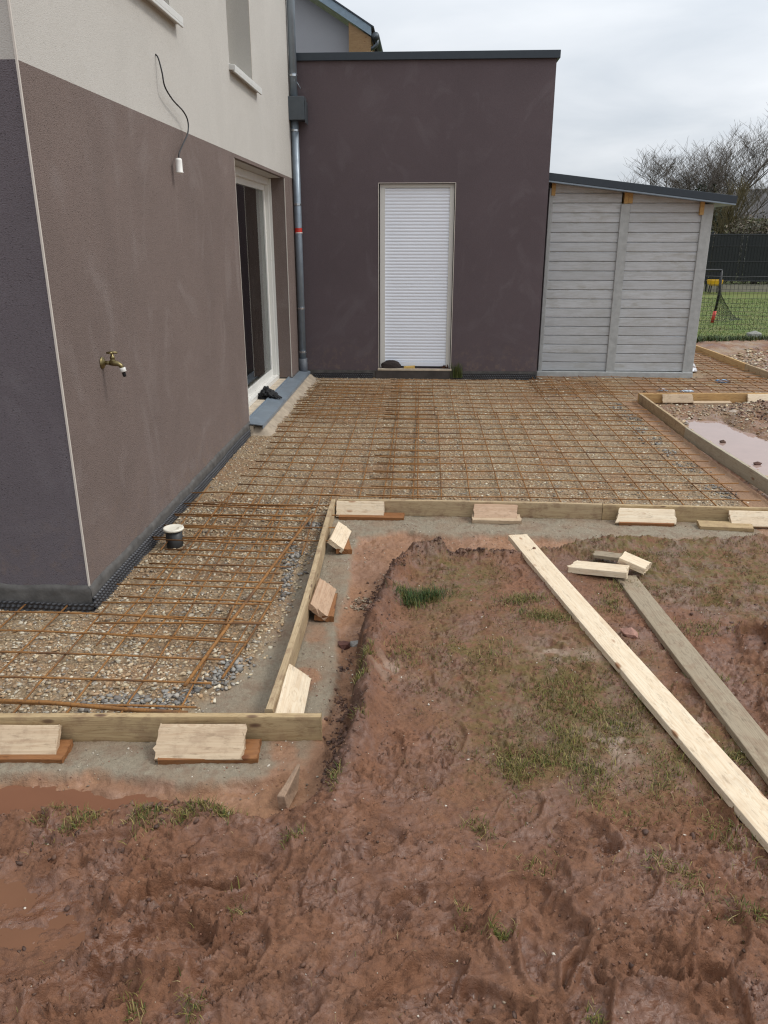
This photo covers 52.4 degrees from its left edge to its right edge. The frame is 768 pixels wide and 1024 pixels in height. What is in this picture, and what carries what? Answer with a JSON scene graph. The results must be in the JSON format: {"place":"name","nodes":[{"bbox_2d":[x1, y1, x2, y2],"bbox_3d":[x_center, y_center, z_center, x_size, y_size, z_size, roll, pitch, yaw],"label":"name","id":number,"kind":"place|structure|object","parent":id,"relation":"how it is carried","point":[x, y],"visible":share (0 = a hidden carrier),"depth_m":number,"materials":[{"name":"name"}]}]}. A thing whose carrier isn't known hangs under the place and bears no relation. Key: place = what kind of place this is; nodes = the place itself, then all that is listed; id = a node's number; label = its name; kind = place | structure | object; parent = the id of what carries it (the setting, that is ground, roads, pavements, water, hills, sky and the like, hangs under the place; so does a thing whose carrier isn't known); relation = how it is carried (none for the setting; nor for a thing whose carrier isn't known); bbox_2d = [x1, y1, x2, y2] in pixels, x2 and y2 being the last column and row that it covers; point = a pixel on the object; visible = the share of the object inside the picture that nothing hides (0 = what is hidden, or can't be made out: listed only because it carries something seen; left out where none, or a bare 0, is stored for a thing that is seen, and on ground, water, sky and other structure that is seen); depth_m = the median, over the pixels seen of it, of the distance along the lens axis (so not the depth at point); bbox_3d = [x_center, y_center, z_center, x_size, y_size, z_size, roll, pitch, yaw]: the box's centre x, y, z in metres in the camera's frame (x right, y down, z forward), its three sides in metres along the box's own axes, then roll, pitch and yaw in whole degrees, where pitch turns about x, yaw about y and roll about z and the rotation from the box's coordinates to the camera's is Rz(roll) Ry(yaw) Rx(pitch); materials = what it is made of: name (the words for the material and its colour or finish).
{"place":"outdoors","nodes":[
{"label":"outdoors","id":0,"kind":"place"},
{"bbox_2d":[258,386,281,398],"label":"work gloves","id":1,"kind":"object","parent":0,"point":[266,392],"visible":0.98,"depth_m":8.14,"materials":[{"name":"black fabric"}]},
{"bbox_2d":[294,0,382,52],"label":"neighbouring house","id":2,"kind":"structure","parent":0,"point":[328,26],"depth_m":13.97,"materials":[{"name":"plaster"},{"name":"wood"},{"name":"dark zinc"}]},
{"bbox_2d":[0,279,767,1023],"bbox_3d":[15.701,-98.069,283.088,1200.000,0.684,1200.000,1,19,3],"label":"ground","id":3,"kind":"structure","parent":0,"point":[682,979],"depth_m":2.48,"materials":[{"name":"soil"}]},
{"bbox_2d":[0,739,73,763],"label":"board offcut","id":4,"kind":"object","parent":3,"relation":"on","point":[63,751],"visible":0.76,"depth_m":2.72,"materials":[{"name":"orange wood"}]},
{"bbox_2d":[0,724,61,753],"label":"board offcut","id":5,"kind":"object","parent":4,"relation":"on","point":[29,739],"visible":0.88,"depth_m":2.76,"materials":[{"name":"beige wood"}]},
{"bbox_2d":[0,879,85,967],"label":"puddle","id":6,"kind":"object","parent":3,"relation":"on","point":[14,894],"visible":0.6,"depth_m":2.04,"materials":[{"name":"liquid"}]},
{"bbox_2d":[0,785,169,813],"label":"puddle","id":7,"kind":"object","parent":3,"relation":"on","point":[25,799],"visible":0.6,"depth_m":2.60,"materials":[{"name":"liquid"}]},
{"bbox_2d":[0,604,242,712],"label":"rebar mesh","id":8,"kind":"object","parent":3,"relation":"on","point":[98,671],"visible":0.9,"depth_m":3.29,"materials":[{"name":"metal"}]},
{"bbox_2d":[0,699,187,712],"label":"reinforcing bar","id":9,"kind":"object","parent":8,"relation":"on","point":[93,706],"visible":0.83,"depth_m":2.92,"materials":[{"name":"metal"}]},
{"bbox_2d":[0,0,316,612],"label":"house","id":10,"kind":"structure","parent":3,"relation":"on","point":[182,295],"depth_m":4.23,"materials":[{"name":"plaster"},{"name":"glass"},{"name":"white pvc"}]},
{"bbox_2d":[100,351,125,376],"bbox_3d":[-1.331,-0.729,3.841,0.118,0.126,0.060,1,19,3],"label":"garden tap","id":11,"kind":"object","parent":10,"relation":"attached to","point":[111,362],"visible":1,"depth_m":3.83,"materials":[{"name":"gold metal"}]},
{"bbox_2d":[155,54,188,173],"bbox_3d":[-1.268,-2.423,4.800,0.063,0.631,0.439,3,20,10],"label":"hanging socket","id":12,"kind":"object","parent":10,"relation":"attached to","point":[179,166],"visible":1,"depth_m":4.82,"materials":[{"name":"plastic"}]},
{"bbox_2d":[235,166,278,406],"bbox_3d":[-1.369,-2.250,7.867,0.130,2.210,2.369,1,19,3],"label":"patio door","id":13,"kind":"structure","parent":10,"relation":"in","point":[253,191],"depth_m":8.41,"materials":[{"name":"white plastic"}]},
{"bbox_2d":[0,712,321,741],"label":"formwork board","id":14,"kind":"object","parent":3,"relation":"on","point":[114,727],"visible":0.73,"depth_m":2.81,"materials":[{"name":"beige wood"}]},
{"bbox_2d":[0,499,329,712],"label":"gravel","id":15,"kind":"structure","parent":3,"relation":"on","point":[49,689],"depth_m":3.57,"materials":[{"name":"beige gravel"}]},
{"bbox_2d":[163,524,183,548],"bbox_3d":[-1.220,0.180,4.549,0.120,0.194,0.120,1,19,3],"label":"drain pipe","id":16,"kind":"object","parent":3,"relation":"on","point":[172,531],"visible":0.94,"depth_m":4.50,"materials":[{"name":"black plastic"}]},
{"bbox_2d":[86,495,315,653],"bbox_3d":[-0.875,0.242,4.312,0.825,0.035,2.105,1,19,3],"label":"rebar mesh","id":17,"kind":"object","parent":3,"relation":"on","point":[178,599],"visible":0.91,"depth_m":3.97,"materials":[{"name":"metal"}]},
{"bbox_2d":[94,501,305,635],"bbox_3d":[-0.908,0.242,4.263,0.837,0.043,1.808,1,19,3],"label":"rebar mesh","id":18,"kind":"object","parent":17,"relation":"on","point":[211,571],"visible":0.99,"depth_m":4.07,"materials":[{"name":"metal"}]},
{"bbox_2d":[183,513,313,686],"bbox_3d":[-0.614,0.343,3.978,0.017,0.026,2.013,3,20,9],"label":"reinforcing bar","id":19,"kind":"object","parent":17,"relation":"on","point":[203,659],"visible":1,"depth_m":3.64,"materials":[{"name":"metal"}]},
{"bbox_2d":[158,739,261,764],"bbox_3d":[-0.614,0.848,2.760,0.353,0.032,0.106,0,25,-1],"label":"board offcut","id":20,"kind":"object","parent":3,"relation":"on","point":[251,752],"visible":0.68,"depth_m":2.72,"materials":[{"name":"orange wood"}]},
{"bbox_2d":[153,723,246,761],"bbox_3d":[-0.648,0.813,2.752,0.323,0.032,0.131,0,59,0],"label":"board offcut","id":21,"kind":"object","parent":20,"relation":"on","point":[210,741],"visible":1,"depth_m":2.74,"materials":[{"name":"beige wood"}]},
{"bbox_2d":[152,484,339,555],"bbox_3d":[-0.833,0.026,4.903,1.096,0.056,1.221,1,19,3],"label":"rebar mesh","id":22,"kind":"object","parent":3,"relation":"on","point":[253,514],"visible":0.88,"depth_m":4.91,"materials":[{"name":"metal"}]},
{"bbox_2d":[277,764,299,808],"bbox_3d":[-0.314,0.905,2.576,0.038,0.098,0.117,6,20,16],"label":"wooden stake","id":23,"kind":"object","parent":3,"relation":"on","point":[287,794],"visible":0.9,"depth_m":2.56,"materials":[{"name":"brown wood"}]},
{"bbox_2d":[274,664,310,712],"bbox_3d":[-0.354,0.719,3.017,0.120,0.032,0.364,37,16,-11],"label":"board offcut","id":24,"kind":"object","parent":3,"relation":"on","point":[293,695],"visible":0.59,"depth_m":3.03,"materials":[{"name":"beige wood"}]},
{"bbox_2d":[265,499,335,712],"bbox_3d":[-0.370,0.364,4.003,0.046,0.126,2.422,1,19,2],"label":"formwork board","id":25,"kind":"object","parent":3,"relation":"on","point":[295,642],"visible":0.87,"depth_m":3.57,"materials":[{"name":"beige wood"}]},
{"bbox_2d":[314,593,337,621],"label":"board offcut","id":26,"kind":"object","parent":3,"relation":"on","point":[330,618],"visible":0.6,"depth_m":3.72,"materials":[{"name":"brown wood"}]},
{"bbox_2d":[308,578,336,620],"bbox_3d":[-0.304,0.427,3.841,0.111,0.031,0.314,37,18,-9],"label":"board offcut","id":27,"kind":"object","parent":26,"relation":"on","point":[321,600],"visible":0.99,"depth_m":3.81,"materials":[{"name":"beige wood"}]},
{"bbox_2d":[230,382,439,500],"bbox_3d":[-0.248,-0.821,7.329,1.490,0.037,4.483,1,19,3],"label":"rebar mesh","id":28,"kind":"object","parent":3,"relation":"on","point":[371,444],"visible":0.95,"depth_m":6.60,"materials":[{"name":"metal"}]},
{"bbox_2d":[291,380,403,420],"bbox_3d":[-0.341,-1.252,8.502,1.065,0.033,2.260,1,19,3],"label":"rebar mesh","id":29,"kind":"object","parent":28,"relation":"on","point":[347,399],"visible":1,"depth_m":8.33,"materials":[{"name":"metal"}]},
{"bbox_2d":[335,538,351,553],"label":"board offcut","id":30,"kind":"object","parent":3,"relation":"on","point":[347,549],"visible":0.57,"depth_m":4.51,"materials":[{"name":"brown wood"}]},
{"bbox_2d":[327,521,351,552],"bbox_3d":[-0.263,0.146,4.633,0.106,0.031,0.316,36,19,-6],"label":"board offcut","id":31,"kind":"object","parent":30,"relation":"on","point":[340,535],"visible":1,"depth_m":4.59,"materials":[{"name":"brown wood"}]},
{"bbox_2d":[338,641,349,649],"bbox_3d":[-0.179,0.603,3.530,0.056,0.041,0.054,-5,20,-13],"label":"stone","id":32,"kind":"object","parent":3,"relation":"on","point":[344,645],"visible":1,"depth_m":3.52,"materials":[{"name":"brown stone"}]},
{"bbox_2d":[350,640,357,646],"bbox_3d":[-0.130,0.597,3.543,0.049,0.027,0.044,16,25,39],"label":"stone","id":33,"kind":"object","parent":3,"relation":"on","point":[353,644],"visible":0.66,"depth_m":3.53,"materials":[{"name":"grey stone"}]},
{"bbox_2d":[344,595,371,610],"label":"pebbles","id":34,"kind":"object","parent":3,"relation":"on","point":[357,600],"visible":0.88,"depth_m":3.94,"materials":[{"name":"stone"}]},
{"bbox_2d":[339,512,404,520],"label":"board offcut","id":35,"kind":"object","parent":3,"relation":"on","point":[391,516],"visible":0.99,"depth_m":5.05,"materials":[{"name":"brown wood"}]},
{"bbox_2d":[336,501,384,516],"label":"board offcut","id":36,"kind":"object","parent":35,"relation":"on","point":[360,507],"visible":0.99,"depth_m":5.08,"materials":[{"name":"brown wood"}]},
{"bbox_2d":[0,520,764,1018],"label":"pebbles","id":37,"kind":"object","parent":3,"relation":"on","point":[380,776],"visible":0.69,"depth_m":2.70,"materials":[{"name":"stone"}]},
{"bbox_2d":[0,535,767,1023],"bbox_3d":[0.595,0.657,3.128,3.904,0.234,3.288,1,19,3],"label":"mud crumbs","id":38,"kind":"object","parent":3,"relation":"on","point":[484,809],"visible":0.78,"depth_m":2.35,"materials":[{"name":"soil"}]},
{"bbox_2d":[0,399,767,1023],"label":"mud clods","id":39,"kind":"object","parent":3,"relation":"on","point":[514,1015],"visible":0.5,"depth_m":2.40,"materials":[{"name":"soil"}]},
{"bbox_2d":[19,579,767,1023],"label":"grass","id":40,"kind":"structure","parent":3,"relation":"on","point":[507,771],"depth_m":2.55,"materials":[{"name":"green plant"}]},
{"bbox_2d":[79,402,736,712],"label":"gravel","id":41,"kind":"structure","parent":3,"relation":"on","point":[196,689],"depth_m":3.22,"materials":[{"name":"grey gravel"}]},
{"bbox_2d":[221,585,281,678],"bbox_3d":[-0.587,0.525,3.573,0.019,0.019,0.884,3,20,8],"label":"reinforcing bar","id":42,"kind":"object","parent":41,"relation":"on","point":[245,644],"visible":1,"depth_m":3.47,"materials":[{"name":"metal"}]},
{"bbox_2d":[318,536,518,790],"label":"mud clods","id":43,"kind":"object","parent":3,"relation":"on","point":[341,750],"visible":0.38,"depth_m":2.97,"materials":[{"name":"soil"}]},
{"bbox_2d":[384,578,454,609],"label":"grass","id":44,"kind":"structure","parent":3,"relation":"on","point":[410,594],"depth_m":3.76,"materials":[{"name":"green plant"}]},
{"bbox_2d":[296,50,560,379],"bbox_3d":[-1.645,-4.102,11.474,7.440,3.803,4.335,1,19,3],"label":"house extension","id":45,"kind":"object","parent":3,"relation":"on","point":[424,179],"visible":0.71,"depth_m":9.29,"materials":[{"name":"plaster render"},{"name":"aluminium"}]},
{"bbox_2d":[381,360,400,368],"bbox_3d":[0.091,-1.884,9.932,0.257,0.105,0.101,1,19,3],"label":"cloth cap","id":46,"kind":"object","parent":45,"relation":"on","point":[392,364],"visible":1,"depth_m":9.90,"materials":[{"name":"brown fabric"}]},
{"bbox_2d":[450,362,462,377],"bbox_3d":[0.919,-1.798,9.833,0.245,0.214,0.190,1,19,3],"label":"weed","id":47,"kind":"object","parent":3,"relation":"on","point":[456,375],"visible":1,"depth_m":9.85,"materials":[{"name":"green plant"}]},
{"bbox_2d":[182,377,748,516],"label":"gravel","id":48,"kind":"structure","parent":3,"relation":"on","point":[478,454],"depth_m":6.58,"materials":[{"name":"grey gravel"}]},
{"bbox_2d":[338,498,602,519],"bbox_3d":[0.554,-0.018,5.103,1.718,0.117,0.038,1,19,3],"label":"formwork board","id":49,"kind":"object","parent":3,"relation":"on","point":[525,509],"visible":0.81,"depth_m":5.08,"materials":[{"name":"beige wood"}]},
{"bbox_2d":[472,513,521,523],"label":"board offcut","id":50,"kind":"object","parent":3,"relation":"on","point":[517,520],"visible":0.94,"depth_m":4.98,"materials":[{"name":"beige wood"}]},
{"bbox_2d":[473,504,517,517],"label":"board offcut","id":51,"kind":"object","parent":50,"relation":"on","point":[494,511],"visible":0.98,"depth_m":5.02,"materials":[{"name":"beige wood"}]},
{"bbox_2d":[384,379,650,418],"bbox_3d":[1.379,-1.277,8.604,2.695,0.038,2.129,1,19,3],"label":"rebar mesh","id":52,"kind":"object","parent":3,"relation":"on","point":[433,398],"visible":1,"depth_m":8.52,"materials":[{"name":"metal"}]},
{"bbox_2d":[366,412,760,506],"bbox_3d":[1.261,-0.517,6.482,2.659,0.036,2.993,1,19,3],"label":"rebar mesh","id":53,"kind":"object","parent":3,"relation":"on","point":[542,464],"visible":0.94,"depth_m":6.17,"materials":[{"name":"metal"}]},
{"bbox_2d":[567,560,629,578],"bbox_3d":[1.106,0.293,4.022,0.307,0.039,0.110,4,19,26],"label":"loose offcut","id":54,"kind":"object","parent":3,"relation":"on","point":[600,569],"visible":1,"depth_m":3.99,"materials":[{"name":"brown wood"}]},
{"bbox_2d":[593,551,622,560],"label":"loose offcut","id":55,"kind":"object","parent":3,"relation":"on","point":[606,555],"visible":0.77,"depth_m":4.17,"materials":[{"name":"brown wood"}]},
{"bbox_2d":[620,627,637,637],"bbox_3d":[1.073,0.529,3.412,0.076,0.053,0.070,1,19,3],"label":"stone","id":56,"kind":"object","parent":3,"relation":"on","point":[630,632],"visible":0.97,"depth_m":3.39,"materials":[{"name":"pink stone"}]},
{"bbox_2d":[537,173,737,377],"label":"garden shed","id":57,"kind":"structure","parent":3,"relation":"on","point":[624,267],"depth_m":9.66,"materials":[{"name":"wood"},{"name":"zinc"},{"name":"concrete"}]},
{"bbox_2d":[508,534,767,852],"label":"loose plank","id":58,"kind":"object","parent":3,"relation":"on","point":[728,780],"visible":1,"depth_m":2.85,"materials":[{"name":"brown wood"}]},
{"bbox_2d":[622,163,662,185],"bbox_3d":[11.732,-13.845,36.798,2.984,5.035,5.078,9,21,24],"label":"bare tree","id":59,"kind":"object","parent":3,"relation":"on","point":[647,178],"visible":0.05,"depth_m":34.81,"materials":[{"name":"grey plant"}]},
{"bbox_2d":[619,522,674,526],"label":"board offcut","id":60,"kind":"object","parent":3,"relation":"on","point":[646,524],"visible":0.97,"depth_m":4.94,"materials":[{"name":"brown wood"}]},
{"bbox_2d":[615,508,676,525],"bbox_3d":[1.666,0.030,4.978,0.384,0.110,0.032,2,-22,4],"label":"board offcut","id":61,"kind":"object","parent":60,"relation":"on","point":[646,515],"visible":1,"depth_m":4.97,"materials":[{"name":"brown wood"}]},
{"bbox_2d":[527,375,767,395],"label":"rebar mesh","id":62,"kind":"object","parent":3,"relation":"on","point":[650,383],"visible":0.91,"depth_m":9.28,"materials":[{"name":"metal"}]},
{"bbox_2d":[638,394,686,436],"bbox_3d":[2.784,-0.984,7.839,0.038,0.117,1.611,1,19,3],"label":"formwork board","id":63,"kind":"object","parent":3,"relation":"on","point":[668,419],"visible":0.89,"depth_m":7.73,"materials":[{"name":"brown wood"}]},
{"bbox_2d":[662,394,693,403],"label":"board offcut","id":64,"kind":"object","parent":3,"relation":"on","point":[677,398],"visible":1,"depth_m":8.55,"materials":[{"name":"beige wood"}]},
{"bbox_2d":[601,503,767,522],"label":"formwork board","id":65,"kind":"object","parent":3,"relation":"on","point":[689,513],"visible":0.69,"depth_m":4.99,"materials":[{"name":"beige wood"}]},
{"bbox_2d":[623,140,756,193],"bbox_3d":[13.471,-13.452,34.668,5.869,5.723,4.880,6,20,15],"label":"bare tree","id":66,"kind":"object","parent":3,"relation":"on","point":[689,184],"visible":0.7,"depth_m":33.98,"materials":[{"name":"grey plant"}]},
{"bbox_2d":[614,575,767,784],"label":"loose plank","id":67,"kind":"object","parent":3,"relation":"on","point":[745,731],"visible":0.96,"depth_m":3.02,"materials":[{"name":"beige wood"}]},
{"bbox_2d":[617,551,651,573],"bbox_3d":[1.296,0.263,4.035,0.157,0.039,0.105,26,30,32],"label":"loose offcut","id":68,"kind":"object","parent":67,"relation":"on","point":[638,564],"visible":0.99,"depth_m":4.01,"materials":[{"name":"brown wood"}]},
{"bbox_2d":[637,393,767,402],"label":"formwork board","id":69,"kind":"object","parent":3,"relation":"on","point":[731,397],"visible":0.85,"depth_m":8.60,"materials":[{"name":"brown wood"}]},
{"bbox_2d":[692,401,731,404],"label":"board offcut","id":70,"kind":"object","parent":3,"relation":"on","point":[711,402],"visible":0.92,"depth_m":8.54,"materials":[{"name":"beige wood"}]},
{"bbox_2d":[657,400,767,493],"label":"gravel","id":71,"kind":"structure","parent":3,"relation":"on","point":[706,414],"depth_m":8.01,"materials":[{"name":"gravel"}]},
{"bbox_2d":[694,180,743,278],"bbox_3d":[13.671,-11.956,33.157,2.747,4.021,2.514,1,19,3],"label":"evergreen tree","id":72,"kind":"object","parent":3,"relation":"on","point":[714,210],"visible":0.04,"depth_m":32.62,"materials":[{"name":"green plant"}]},
{"bbox_2d":[695,345,746,370],"bbox_3d":[4.913,-2.299,11.525,0.038,0.114,2.057,0,19,1],"label":"formwork board","id":73,"kind":"object","parent":3,"relation":"on","point":[716,355],"visible":0.84,"depth_m":11.32,"materials":[{"name":"brown wood"}]},
{"bbox_2d":[679,102,767,226],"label":"bare tree","id":74,"kind":"object","parent":3,"relation":"on","point":[755,174],"visible":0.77,"depth_m":34.25,"materials":[{"name":"brown plant"}]},
{"bbox_2d":[706,269,741,322],"bbox_3d":[6.442,-4.516,16.302,2.684,1.081,0.454,-3,20,-9],"label":"football goal","id":75,"kind":"object","parent":3,"relation":"on","point":[715,311],"visible":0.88,"depth_m":16.28,"materials":[{"name":"black fabric"}]},
{"bbox_2d":[696,520,753,531],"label":"board offcut","id":76,"kind":"object","parent":3,"relation":"on","point":[717,525],"visible":1,"depth_m":4.88,"materials":[{"name":"beige wood"}]},
{"bbox_2d":[684,419,767,475],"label":"puddle","id":77,"kind":"object","parent":3,"relation":"on","point":[749,449],"visible":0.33,"depth_m":7.09,"materials":[{"name":"liquid"}]},
{"bbox_2d":[684,427,767,494],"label":"formwork board","id":78,"kind":"object","parent":3,"relation":"on","point":[747,473],"visible":0.96,"depth_m":6.12,"materials":[{"name":"beige wood"}]},
{"bbox_2d":[693,352,762,383],"bbox_3d":[4.491,-2.112,11.004,0.785,0.035,3.312,1,19,3],"label":"rebar mesh","id":79,"kind":"object","parent":3,"relation":"on","point":[723,369],"visible":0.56,"depth_m":10.34,"materials":[{"name":"metal"}]},
{"bbox_2d":[697,298,767,337],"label":"lawn grass","id":80,"kind":"structure","parent":3,"relation":"on","point":[738,317],"depth_m":17.56,"materials":[{"name":"green plant"}]},
{"bbox_2d":[698,276,767,329],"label":"netting fence","id":81,"kind":"object","parent":3,"relation":"on","point":[733,303],"visible":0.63,"depth_m":14.79,"materials":[{"name":"metal"}]},
{"bbox_2d":[703,232,767,291],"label":"privacy fence","id":82,"kind":"object","parent":3,"relation":"on","point":[724,246],"visible":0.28,"depth_m":25.16,"materials":[{"name":"black plastic"}]},
{"bbox_2d":[711,175,760,233],"bbox_3d":[13.606,-11.291,30.907,2.276,4.143,1.903,-14,24,-35],"label":"willow bush","id":83,"kind":"object","parent":3,"relation":"on","point":[730,210],"visible":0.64,"depth_m":30.72,"materials":[{"name":"brown plant"}]},
{"bbox_2d":[709,189,767,259],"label":"tree","id":84,"kind":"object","parent":3,"relation":"on","point":[764,206],"depth_m":46.43,"materials":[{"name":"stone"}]},
{"bbox_2d":[713,211,767,284],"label":"hedge bush","id":85,"kind":"object","parent":3,"relation":"on","point":[754,228],"visible":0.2,"depth_m":28.87,"materials":[{"name":"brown plant"}]},
{"bbox_2d":[728,510,767,527],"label":"board offcut","id":86,"kind":"object","parent":3,"relation":"on","point":[757,519],"visible":0.92,"depth_m":4.91,"materials":[{"name":"brown wood"}]},
{"bbox_2d":[746,331,761,337],"bbox_3d":[6.339,-3.006,13.346,0.258,0.195,0.195,-3,20,-8],"label":"concrete block","id":87,"kind":"object","parent":3,"relation":"on","point":[754,333],"depth_m":13.28,"materials":[{"name":"grey concrete"}]},
{"bbox_2d":[744,364,767,379],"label":"formwork board","id":88,"kind":"object","parent":3,"relation":"on","point":[763,373],"visible":0.85,"depth_m":10.20,"materials":[{"name":"brown wood"}]},
{"bbox_2d":[747,394,767,401],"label":"board offcut","id":89,"kind":"object","parent":3,"relation":"on","point":[753,397],"visible":0.71,"depth_m":8.56,"materials":[{"name":"brown wood"}]},
{"bbox_2d":[13,760,759,1019],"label":"grass","id":90,"kind":"structure","parent":0,"point":[417,903],"depth_m":1.99,"materials":[{"name":"green plant"}]},
{"bbox_2d":[336,0,767,190],"label":"sky","id":91,"kind":"structure","parent":0,"point":[632,76],"materials":[{"name":"white"}]},
{"bbox_2d":[378,534,767,857],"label":"grass","id":92,"kind":"structure","parent":0,"point":[543,697],"depth_m":3.10,"materials":[{"name":"green plant"}]},
{"bbox_2d":[530,355,767,397],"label":"gravel","id":93,"kind":"structure","parent":0,"point":[635,381],"depth_m":9.66,"materials":[{"name":"gravel"}]},
{"bbox_2d":[707,279,722,292],"bbox_3d":[10.549,-7.199,24.907,0.520,0.412,0.507,1,19,3],"label":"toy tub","id":94,"kind":"object","parent":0,"point":[712,282],"visible":0.68,"depth_m":24.74,"materials":[{"name":"yellow plastic"}]},
{"bbox_2d":[696,333,767,342],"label":"lawn grass","id":95,"kind":"structure","parent":0,"point":[710,338],"depth_m":13.07,"materials":[{"name":"green plant"}]},
{"bbox_2d":[729,347,767,369],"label":"gravel","id":96,"kind":"structure","parent":0,"point":[751,355],"depth_m":11.60,"materials":[{"name":"brown gravel"}]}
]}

